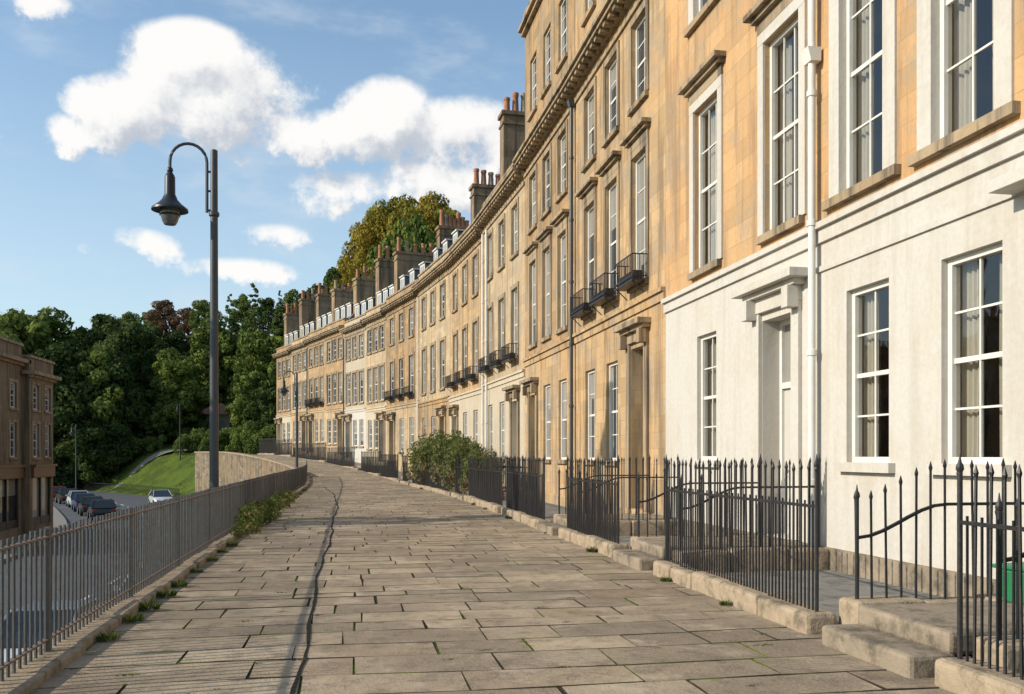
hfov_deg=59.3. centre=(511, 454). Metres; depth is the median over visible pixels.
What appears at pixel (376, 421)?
window
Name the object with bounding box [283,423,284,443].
window
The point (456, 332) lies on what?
window
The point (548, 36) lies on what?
window
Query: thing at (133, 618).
weed
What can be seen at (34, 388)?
window
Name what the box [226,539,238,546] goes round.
weed
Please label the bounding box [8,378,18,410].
window
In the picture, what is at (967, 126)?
window
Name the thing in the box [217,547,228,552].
weed
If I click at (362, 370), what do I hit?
window
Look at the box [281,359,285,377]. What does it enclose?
window
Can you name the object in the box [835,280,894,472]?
window
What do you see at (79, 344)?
broadleaf tree
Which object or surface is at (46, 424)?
window
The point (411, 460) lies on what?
shrub
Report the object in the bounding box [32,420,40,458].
window
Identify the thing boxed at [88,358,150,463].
broadleaf tree
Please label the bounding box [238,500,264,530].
weed
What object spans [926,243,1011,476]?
window
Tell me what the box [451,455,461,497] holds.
iron railing
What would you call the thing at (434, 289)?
window
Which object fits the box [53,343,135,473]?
broadleaf tree
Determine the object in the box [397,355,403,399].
window
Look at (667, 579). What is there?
weed
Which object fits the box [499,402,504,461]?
window
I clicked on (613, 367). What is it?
window
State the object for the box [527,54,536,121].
window
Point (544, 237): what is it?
window
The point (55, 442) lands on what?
broadleaf tree
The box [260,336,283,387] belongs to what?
broadleaf tree
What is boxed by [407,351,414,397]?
window
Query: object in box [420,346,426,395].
window
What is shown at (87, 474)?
broadleaf tree
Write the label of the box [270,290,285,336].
conifer tree
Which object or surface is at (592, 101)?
window
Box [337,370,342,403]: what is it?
window
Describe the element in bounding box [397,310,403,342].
window
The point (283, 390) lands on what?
street lamp
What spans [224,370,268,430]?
broadleaf tree
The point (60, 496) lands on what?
parked car
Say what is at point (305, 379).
window
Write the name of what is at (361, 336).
window
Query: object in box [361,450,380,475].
iron railing
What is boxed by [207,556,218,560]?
weed
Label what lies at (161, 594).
weed
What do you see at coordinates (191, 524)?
railing fence
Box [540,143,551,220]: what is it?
window
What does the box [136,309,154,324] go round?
broadleaf tree
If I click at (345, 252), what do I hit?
broadleaf tree
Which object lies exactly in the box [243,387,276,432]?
broadleaf tree
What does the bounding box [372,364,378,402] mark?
window
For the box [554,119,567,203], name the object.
window
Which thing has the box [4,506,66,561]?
footway
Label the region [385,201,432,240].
broadleaf tree
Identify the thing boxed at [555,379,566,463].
window
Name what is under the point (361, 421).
window
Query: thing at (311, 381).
window
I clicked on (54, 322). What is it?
broadleaf tree
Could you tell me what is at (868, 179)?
window
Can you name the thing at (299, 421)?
window
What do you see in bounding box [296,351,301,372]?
window
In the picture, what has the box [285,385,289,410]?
window
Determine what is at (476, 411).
window
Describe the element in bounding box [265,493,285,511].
weed
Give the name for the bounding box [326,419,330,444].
window
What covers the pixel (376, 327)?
window
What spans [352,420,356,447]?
window
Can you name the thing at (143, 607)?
weed
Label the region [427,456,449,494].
iron railing
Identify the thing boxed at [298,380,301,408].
window
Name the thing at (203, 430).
shrub
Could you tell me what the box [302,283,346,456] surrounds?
terraced house
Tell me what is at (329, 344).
window
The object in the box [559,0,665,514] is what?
terraced house
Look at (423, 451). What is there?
shrub
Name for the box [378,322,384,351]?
window
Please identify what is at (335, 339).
window
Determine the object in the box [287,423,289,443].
window
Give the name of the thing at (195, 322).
conifer tree
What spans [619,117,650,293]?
window
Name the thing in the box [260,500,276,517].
weed
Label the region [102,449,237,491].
path
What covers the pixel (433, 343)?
window
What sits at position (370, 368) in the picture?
window
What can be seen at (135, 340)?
broadleaf tree
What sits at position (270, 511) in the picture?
weed
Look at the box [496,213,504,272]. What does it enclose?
window
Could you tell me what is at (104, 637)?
weed
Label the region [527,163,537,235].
window
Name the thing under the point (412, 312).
window
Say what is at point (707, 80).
window
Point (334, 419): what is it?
window
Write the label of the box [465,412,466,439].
window
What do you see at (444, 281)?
window
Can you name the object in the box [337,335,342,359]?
window
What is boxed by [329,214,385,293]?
broadleaf tree
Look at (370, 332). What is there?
window
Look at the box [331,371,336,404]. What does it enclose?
window
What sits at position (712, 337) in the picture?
window
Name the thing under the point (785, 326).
door
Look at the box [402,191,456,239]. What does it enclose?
broadleaf tree
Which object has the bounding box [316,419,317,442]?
window
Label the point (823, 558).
iron railing
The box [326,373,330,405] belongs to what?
window
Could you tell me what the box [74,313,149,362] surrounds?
broadleaf tree
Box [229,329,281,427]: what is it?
broadleaf tree
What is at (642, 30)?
window
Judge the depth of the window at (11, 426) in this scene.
49.36 m
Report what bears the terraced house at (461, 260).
on the ground
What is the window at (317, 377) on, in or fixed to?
in the terraced house at (314, 403)
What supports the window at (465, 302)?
in the terraced house at (461, 260)
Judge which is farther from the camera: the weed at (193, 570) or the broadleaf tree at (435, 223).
the broadleaf tree at (435, 223)
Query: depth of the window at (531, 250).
33.71 m
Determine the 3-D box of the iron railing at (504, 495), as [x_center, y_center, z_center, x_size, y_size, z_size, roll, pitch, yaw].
[-0.233,0.900,32.730,2.292,1.860,0.340,0,0,-12]
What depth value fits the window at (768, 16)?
14.68 m
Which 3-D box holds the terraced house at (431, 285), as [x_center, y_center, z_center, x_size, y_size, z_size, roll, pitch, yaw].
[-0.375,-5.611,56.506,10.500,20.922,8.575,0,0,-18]
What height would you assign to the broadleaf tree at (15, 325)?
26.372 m
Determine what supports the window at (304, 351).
in the terraced house at (307, 320)
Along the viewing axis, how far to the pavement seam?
8.83 m
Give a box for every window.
[0,479,17,530]
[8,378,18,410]
[8,419,18,459]
[32,382,40,412]
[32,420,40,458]
[33,477,49,525]
[44,384,52,413]
[44,422,52,458]
[219,421,224,430]
[277,360,280,378]
[277,387,280,412]
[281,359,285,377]
[281,385,285,411]
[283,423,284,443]
[285,357,289,376]
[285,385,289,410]
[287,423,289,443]
[292,353,296,373]
[292,382,295,409]
[292,421,295,443]
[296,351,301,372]
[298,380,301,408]
[298,421,300,442]
[301,350,305,370]
[301,379,305,407]
[308,346,312,368]
[308,377,312,406]
[313,344,318,366]
[313,376,318,406]
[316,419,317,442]
[318,342,323,365]
[318,374,323,405]
[318,419,322,443]
[326,339,330,363]
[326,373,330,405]
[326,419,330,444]
[331,337,336,361]
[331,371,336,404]
[331,419,336,444]
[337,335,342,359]
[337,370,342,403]
[345,336,350,361]
[345,372,350,405]
[351,334,357,359]
[351,370,357,404]
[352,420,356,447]
[358,332,363,358]
[358,368,363,403]
[358,419,363,447]
[366,327,372,355]
[366,366,372,403]
[366,420,371,449]
[372,324,378,353]
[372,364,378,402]
[372,420,377,449]
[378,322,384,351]
[378,362,384,401]
[388,315,394,346]
[389,359,394,401]
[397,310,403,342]
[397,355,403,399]
[398,418,403,453]
[407,304,414,338]
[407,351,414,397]
[407,417,413,453]
[420,294,426,331]
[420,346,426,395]
[424,418,425,439]
[429,287,435,326]
[429,341,435,393]
[432,416,434,436]
[438,279,445,320]
[438,336,445,390]
[451,269,457,313]
[451,330,457,388]
[460,259,467,306]
[460,323,467,385]
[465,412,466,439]
[471,249,478,298]
[471,316,478,381]
[475,410,477,443]
[487,227,492,281]
[487,302,492,373]
[490,405,492,456]
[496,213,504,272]
[496,292,504,369]
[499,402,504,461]
[509,197,518,260]
[509,281,518,363]
[522,241,537,349]
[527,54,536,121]
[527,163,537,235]
[535,226,552,342]
[540,26,551,99]
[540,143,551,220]
[541,385,550,462]
[549,209,568,334]
[554,0,567,73]
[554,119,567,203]
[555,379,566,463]
[575,177,597,320]
[581,0,595,27]
[581,76,596,172]
[582,369,594,464]
[594,150,621,308]
[601,40,619,147]
[601,361,617,465]
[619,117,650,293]
[627,0,648,116]
[677,50,725,280]
[684,0,718,37]
[692,332,718,466]
[743,0,806,244]
[821,0,900,211]
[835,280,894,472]
[907,0,1020,166]
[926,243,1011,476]
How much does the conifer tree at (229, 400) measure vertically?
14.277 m
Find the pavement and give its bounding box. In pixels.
[29,454,955,693]
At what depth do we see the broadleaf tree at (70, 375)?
117.88 m
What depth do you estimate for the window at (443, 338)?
52.86 m
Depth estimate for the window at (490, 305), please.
41.71 m
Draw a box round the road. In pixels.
[4,491,167,616]
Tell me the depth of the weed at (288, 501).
27.75 m
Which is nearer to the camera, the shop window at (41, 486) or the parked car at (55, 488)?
the shop window at (41, 486)
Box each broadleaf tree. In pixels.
[0,308,53,386]
[25,306,80,371]
[27,342,105,487]
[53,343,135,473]
[53,385,68,458]
[53,405,131,487]
[69,328,89,349]
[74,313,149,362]
[83,401,143,471]
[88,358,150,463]
[89,320,160,415]
[117,311,139,326]
[133,322,174,374]
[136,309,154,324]
[143,404,174,442]
[144,299,181,338]
[145,347,209,443]
[161,330,193,371]
[171,307,199,340]
[179,318,248,409]
[188,300,222,340]
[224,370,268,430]
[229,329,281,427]
[230,294,252,332]
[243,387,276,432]
[252,297,275,334]
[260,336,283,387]
[275,289,298,317]
[294,291,306,313]
[297,283,324,309]
[314,266,337,298]
[323,262,347,293]
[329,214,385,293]
[338,241,370,288]
[355,193,413,277]
[361,230,395,278]
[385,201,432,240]
[391,212,436,258]
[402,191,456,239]
[428,207,461,240]
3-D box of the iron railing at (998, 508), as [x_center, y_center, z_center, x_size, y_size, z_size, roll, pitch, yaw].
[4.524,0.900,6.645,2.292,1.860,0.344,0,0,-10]
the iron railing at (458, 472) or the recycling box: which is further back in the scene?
the iron railing at (458, 472)
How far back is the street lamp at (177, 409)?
113.95 m
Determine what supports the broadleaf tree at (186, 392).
on the ground
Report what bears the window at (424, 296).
in the terraced house at (431, 285)
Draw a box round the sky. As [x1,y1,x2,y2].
[0,0,528,335]
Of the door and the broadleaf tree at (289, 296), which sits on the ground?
the broadleaf tree at (289, 296)
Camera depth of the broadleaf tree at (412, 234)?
110.83 m
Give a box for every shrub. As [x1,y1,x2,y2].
[132,434,166,453]
[172,432,205,453]
[190,426,209,441]
[197,431,230,451]
[207,427,247,450]
[225,431,247,453]
[240,427,271,453]
[241,422,276,434]
[260,431,276,451]
[404,439,429,479]
[410,429,470,482]
[427,430,481,490]
[438,436,497,489]
[458,448,499,493]
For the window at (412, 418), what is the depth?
60.37 m
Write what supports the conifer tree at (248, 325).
on the ground
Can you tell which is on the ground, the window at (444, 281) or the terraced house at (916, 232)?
the terraced house at (916, 232)
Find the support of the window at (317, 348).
in the terraced house at (314, 403)
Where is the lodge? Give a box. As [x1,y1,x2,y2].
[202,404,233,430]
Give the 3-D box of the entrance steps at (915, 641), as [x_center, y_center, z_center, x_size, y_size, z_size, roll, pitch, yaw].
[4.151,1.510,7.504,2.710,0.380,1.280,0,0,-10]
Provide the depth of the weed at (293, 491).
30.65 m
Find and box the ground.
[66,335,283,496]
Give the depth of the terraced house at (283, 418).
91.95 m
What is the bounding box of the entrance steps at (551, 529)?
[539,514,671,535]
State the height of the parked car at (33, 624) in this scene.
1.468 m
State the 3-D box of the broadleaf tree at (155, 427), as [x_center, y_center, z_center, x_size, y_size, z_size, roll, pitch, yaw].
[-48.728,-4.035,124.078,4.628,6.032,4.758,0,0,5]
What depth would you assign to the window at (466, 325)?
47.45 m
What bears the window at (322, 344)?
in the terraced house at (314, 403)
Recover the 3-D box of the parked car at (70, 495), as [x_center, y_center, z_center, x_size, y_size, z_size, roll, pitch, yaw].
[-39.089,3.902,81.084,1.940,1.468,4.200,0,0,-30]
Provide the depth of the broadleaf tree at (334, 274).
136.65 m
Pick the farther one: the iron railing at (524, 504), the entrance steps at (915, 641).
the iron railing at (524, 504)
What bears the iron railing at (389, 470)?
on the pavement
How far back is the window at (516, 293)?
36.92 m
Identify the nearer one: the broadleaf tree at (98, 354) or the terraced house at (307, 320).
the terraced house at (307, 320)
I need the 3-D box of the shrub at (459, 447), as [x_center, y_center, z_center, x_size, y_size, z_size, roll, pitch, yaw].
[-1.733,0.501,36.060,2.053,2.579,3.037,0,0,-41]
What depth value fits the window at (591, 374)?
26.28 m
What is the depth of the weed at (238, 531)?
17.66 m
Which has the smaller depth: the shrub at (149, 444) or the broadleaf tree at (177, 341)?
the shrub at (149, 444)
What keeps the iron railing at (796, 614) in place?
on the pavement
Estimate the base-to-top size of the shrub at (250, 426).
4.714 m
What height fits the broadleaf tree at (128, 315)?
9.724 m
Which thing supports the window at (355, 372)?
in the terraced house at (353, 330)
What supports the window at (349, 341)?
in the terraced house at (353, 330)
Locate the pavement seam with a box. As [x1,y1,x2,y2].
[290,487,338,693]
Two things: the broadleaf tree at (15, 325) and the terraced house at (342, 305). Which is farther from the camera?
the broadleaf tree at (15, 325)
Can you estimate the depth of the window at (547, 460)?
31.67 m
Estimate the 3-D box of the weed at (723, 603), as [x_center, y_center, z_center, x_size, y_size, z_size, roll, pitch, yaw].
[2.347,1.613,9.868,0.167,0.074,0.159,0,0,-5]
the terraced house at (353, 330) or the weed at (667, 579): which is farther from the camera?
the terraced house at (353, 330)
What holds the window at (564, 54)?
in the terraced house at (546, 29)
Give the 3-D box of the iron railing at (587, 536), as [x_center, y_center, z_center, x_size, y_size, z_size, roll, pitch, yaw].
[1.409,0.920,16.282,0.339,1.860,3.642,0,0,-10]
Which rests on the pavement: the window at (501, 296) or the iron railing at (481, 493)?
the iron railing at (481, 493)
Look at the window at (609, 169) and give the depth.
23.99 m
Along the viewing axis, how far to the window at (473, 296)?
44.81 m
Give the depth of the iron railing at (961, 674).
6.12 m
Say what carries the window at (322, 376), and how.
in the terraced house at (314, 403)
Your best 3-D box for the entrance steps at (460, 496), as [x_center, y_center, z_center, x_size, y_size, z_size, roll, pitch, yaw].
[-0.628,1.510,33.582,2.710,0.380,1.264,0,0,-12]
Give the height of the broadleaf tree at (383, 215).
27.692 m
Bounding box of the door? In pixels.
[780,318,790,533]
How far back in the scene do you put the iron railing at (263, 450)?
87.52 m
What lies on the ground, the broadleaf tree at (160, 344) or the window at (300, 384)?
the broadleaf tree at (160, 344)
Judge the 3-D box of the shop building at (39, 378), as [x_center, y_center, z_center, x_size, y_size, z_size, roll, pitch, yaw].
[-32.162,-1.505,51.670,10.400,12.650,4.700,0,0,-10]
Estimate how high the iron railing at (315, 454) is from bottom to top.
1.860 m
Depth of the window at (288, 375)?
90.58 m
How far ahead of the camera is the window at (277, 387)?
93.30 m
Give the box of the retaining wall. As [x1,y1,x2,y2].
[0,451,310,693]
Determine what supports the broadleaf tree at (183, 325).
on the ground
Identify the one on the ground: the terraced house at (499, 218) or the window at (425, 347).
the terraced house at (499, 218)
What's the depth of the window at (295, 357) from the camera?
88.55 m
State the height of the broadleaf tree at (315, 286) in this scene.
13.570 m
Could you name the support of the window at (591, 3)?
in the terraced house at (613, 80)
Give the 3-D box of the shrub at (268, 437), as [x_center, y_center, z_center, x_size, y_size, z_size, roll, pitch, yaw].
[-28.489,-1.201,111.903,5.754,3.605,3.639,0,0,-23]
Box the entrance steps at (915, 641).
[822,601,1023,678]
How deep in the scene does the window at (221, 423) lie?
131.93 m
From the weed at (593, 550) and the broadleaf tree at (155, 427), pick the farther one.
the broadleaf tree at (155, 427)
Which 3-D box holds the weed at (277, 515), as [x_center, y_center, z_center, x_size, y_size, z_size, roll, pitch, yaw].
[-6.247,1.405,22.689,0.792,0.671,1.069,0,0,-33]
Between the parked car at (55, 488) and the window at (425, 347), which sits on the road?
the parked car at (55, 488)
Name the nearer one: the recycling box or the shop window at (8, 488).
the recycling box
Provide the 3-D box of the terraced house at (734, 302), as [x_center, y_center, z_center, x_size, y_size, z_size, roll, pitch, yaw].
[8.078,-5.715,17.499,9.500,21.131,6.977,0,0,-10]
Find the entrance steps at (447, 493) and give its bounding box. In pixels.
[445,487,504,495]
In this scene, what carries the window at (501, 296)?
in the terraced house at (499, 218)
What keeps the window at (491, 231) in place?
in the terraced house at (499, 218)
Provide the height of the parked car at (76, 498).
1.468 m
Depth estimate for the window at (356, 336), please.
73.13 m
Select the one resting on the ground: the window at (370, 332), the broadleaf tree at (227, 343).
the broadleaf tree at (227, 343)
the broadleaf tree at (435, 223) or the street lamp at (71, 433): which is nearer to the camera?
the street lamp at (71, 433)
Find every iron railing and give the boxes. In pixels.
[258,439,274,454]
[275,439,292,456]
[293,442,326,461]
[327,446,356,468]
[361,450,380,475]
[380,454,400,480]
[400,455,409,483]
[410,457,429,489]
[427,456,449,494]
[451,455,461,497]
[464,456,505,512]
[477,455,533,499]
[496,456,523,489]
[501,455,551,528]
[554,454,650,522]
[558,454,628,557]
[578,455,683,535]
[630,453,767,548]
[653,454,835,633]
[679,454,828,572]
[839,458,1023,623]
[935,454,1023,693]
[976,493,1023,672]
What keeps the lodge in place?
on the ground
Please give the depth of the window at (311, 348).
83.98 m
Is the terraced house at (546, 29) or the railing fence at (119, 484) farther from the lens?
the railing fence at (119, 484)
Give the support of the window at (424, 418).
in the terraced house at (431, 285)
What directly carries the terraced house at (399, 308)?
on the ground
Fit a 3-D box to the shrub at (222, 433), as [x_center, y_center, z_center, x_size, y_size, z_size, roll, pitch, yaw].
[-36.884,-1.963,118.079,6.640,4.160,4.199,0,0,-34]
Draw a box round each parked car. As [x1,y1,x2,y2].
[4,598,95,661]
[53,486,65,498]
[55,488,77,503]
[65,490,87,506]
[71,493,94,511]
[77,495,102,515]
[87,498,116,520]
[148,490,173,503]
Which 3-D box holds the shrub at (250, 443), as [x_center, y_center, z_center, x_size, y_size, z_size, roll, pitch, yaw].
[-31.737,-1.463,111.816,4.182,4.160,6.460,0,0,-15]
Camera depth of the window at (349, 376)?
74.79 m
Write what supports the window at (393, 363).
in the terraced house at (399, 308)
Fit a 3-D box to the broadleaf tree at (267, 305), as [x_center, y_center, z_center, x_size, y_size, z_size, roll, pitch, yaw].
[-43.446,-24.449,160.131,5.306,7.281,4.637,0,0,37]
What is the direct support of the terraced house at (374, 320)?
on the ground
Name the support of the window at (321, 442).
in the terraced house at (314, 403)
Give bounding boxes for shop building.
[0,336,30,539]
[22,354,61,535]
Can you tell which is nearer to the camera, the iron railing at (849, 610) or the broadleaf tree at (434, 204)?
the iron railing at (849, 610)
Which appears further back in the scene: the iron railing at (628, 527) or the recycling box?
the iron railing at (628, 527)
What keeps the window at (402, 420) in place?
in the terraced house at (399, 308)
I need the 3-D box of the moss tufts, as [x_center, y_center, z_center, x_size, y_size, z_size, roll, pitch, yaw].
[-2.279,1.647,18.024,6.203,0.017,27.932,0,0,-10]
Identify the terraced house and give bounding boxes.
[272,303,298,448]
[287,288,323,454]
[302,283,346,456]
[320,280,354,458]
[339,266,375,462]
[360,245,396,464]
[380,237,433,473]
[411,210,468,448]
[441,168,499,449]
[473,92,524,485]
[512,0,574,506]
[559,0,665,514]
[661,0,816,542]
[801,0,1023,596]
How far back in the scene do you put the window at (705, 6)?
17.94 m
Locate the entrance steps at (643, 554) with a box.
[613,537,807,570]
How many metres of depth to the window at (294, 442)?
88.49 m
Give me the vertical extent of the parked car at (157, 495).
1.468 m
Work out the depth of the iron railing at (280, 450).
82.55 m
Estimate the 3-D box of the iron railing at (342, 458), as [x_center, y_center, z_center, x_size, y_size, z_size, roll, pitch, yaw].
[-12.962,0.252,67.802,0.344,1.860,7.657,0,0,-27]
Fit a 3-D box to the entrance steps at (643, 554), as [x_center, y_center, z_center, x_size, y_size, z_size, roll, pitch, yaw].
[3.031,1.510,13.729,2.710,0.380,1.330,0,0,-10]
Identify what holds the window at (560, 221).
in the terraced house at (546, 29)
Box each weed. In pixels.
[95,630,120,641]
[122,610,144,623]
[136,596,162,611]
[153,587,178,597]
[171,578,188,587]
[191,567,202,572]
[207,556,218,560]
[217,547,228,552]
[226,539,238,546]
[230,523,249,538]
[234,510,264,533]
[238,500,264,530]
[245,501,278,524]
[253,497,281,520]
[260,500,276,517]
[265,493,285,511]
[273,490,294,508]
[282,490,297,503]
[585,546,597,552]
[658,575,671,581]
[719,600,730,605]
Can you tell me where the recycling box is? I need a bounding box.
[992,562,1023,604]
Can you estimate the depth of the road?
43.37 m
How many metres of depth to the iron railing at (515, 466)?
34.67 m
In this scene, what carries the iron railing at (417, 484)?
on the pavement
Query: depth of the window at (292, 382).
88.77 m
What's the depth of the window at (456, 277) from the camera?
49.80 m
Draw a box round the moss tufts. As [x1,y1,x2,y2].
[67,502,784,693]
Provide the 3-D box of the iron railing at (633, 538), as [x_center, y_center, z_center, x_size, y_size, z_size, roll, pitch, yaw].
[3.075,0.900,14.696,2.292,1.860,0.350,0,0,-10]
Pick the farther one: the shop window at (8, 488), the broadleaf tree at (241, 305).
the broadleaf tree at (241, 305)
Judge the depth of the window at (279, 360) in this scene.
93.28 m
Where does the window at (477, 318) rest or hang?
in the terraced house at (461, 260)
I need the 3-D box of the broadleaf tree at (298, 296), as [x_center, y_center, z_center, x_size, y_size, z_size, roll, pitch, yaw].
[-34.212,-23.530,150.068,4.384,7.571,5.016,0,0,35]
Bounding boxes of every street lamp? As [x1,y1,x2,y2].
[69,423,76,487]
[151,142,218,488]
[176,404,180,458]
[278,371,297,467]
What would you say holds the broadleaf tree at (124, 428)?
on the ground
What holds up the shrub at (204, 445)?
on the ground
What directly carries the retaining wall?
on the ground
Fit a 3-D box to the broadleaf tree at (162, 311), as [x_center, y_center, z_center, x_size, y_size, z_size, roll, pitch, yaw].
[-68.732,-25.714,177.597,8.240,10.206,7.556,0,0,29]
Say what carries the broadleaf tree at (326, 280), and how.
on the ground
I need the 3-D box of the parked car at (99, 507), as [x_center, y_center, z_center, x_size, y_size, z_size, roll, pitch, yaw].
[-29.707,3.902,65.221,1.940,1.468,4.200,0,0,-28]
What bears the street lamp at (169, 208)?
on the road
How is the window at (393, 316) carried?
in the terraced house at (399, 308)
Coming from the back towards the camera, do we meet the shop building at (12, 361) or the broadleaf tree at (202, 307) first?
the broadleaf tree at (202, 307)
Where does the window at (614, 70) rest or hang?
in the terraced house at (613, 80)
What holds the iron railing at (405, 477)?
on the pavement
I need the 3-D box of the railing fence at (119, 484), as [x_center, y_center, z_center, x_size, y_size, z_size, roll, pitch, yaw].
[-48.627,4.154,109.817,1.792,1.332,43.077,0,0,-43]
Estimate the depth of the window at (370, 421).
69.88 m
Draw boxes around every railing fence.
[0,460,306,681]
[56,482,178,497]
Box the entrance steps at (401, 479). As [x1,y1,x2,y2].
[395,476,411,481]
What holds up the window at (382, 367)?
in the terraced house at (374, 320)
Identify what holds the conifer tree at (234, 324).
on the ground
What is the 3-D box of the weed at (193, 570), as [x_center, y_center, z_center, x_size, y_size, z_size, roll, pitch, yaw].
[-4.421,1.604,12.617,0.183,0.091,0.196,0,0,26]
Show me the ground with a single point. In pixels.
(170, 470)
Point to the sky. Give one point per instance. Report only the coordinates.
(314, 113)
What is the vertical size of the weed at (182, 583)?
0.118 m
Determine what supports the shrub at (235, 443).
on the ground
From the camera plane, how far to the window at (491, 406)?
41.83 m
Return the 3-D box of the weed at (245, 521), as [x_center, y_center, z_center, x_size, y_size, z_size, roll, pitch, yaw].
[-5.557,1.453,18.940,0.638,0.540,0.861,0,0,-2]
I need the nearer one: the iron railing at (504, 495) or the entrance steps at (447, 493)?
the iron railing at (504, 495)
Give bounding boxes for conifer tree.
[187,313,209,363]
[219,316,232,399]
[223,293,240,355]
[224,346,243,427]
[233,283,267,371]
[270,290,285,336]
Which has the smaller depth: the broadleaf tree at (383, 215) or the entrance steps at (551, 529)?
the entrance steps at (551, 529)
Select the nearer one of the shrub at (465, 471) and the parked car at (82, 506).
the shrub at (465, 471)
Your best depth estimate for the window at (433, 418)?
55.23 m
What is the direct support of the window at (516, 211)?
in the terraced house at (499, 218)
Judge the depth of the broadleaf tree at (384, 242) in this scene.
112.56 m
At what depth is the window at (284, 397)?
91.79 m
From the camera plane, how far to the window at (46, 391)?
53.75 m
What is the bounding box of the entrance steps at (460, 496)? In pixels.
[457,490,504,499]
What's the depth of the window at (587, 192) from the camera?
26.17 m
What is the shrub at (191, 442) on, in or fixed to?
on the ground
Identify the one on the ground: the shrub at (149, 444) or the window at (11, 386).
the shrub at (149, 444)
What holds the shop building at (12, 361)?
on the ground

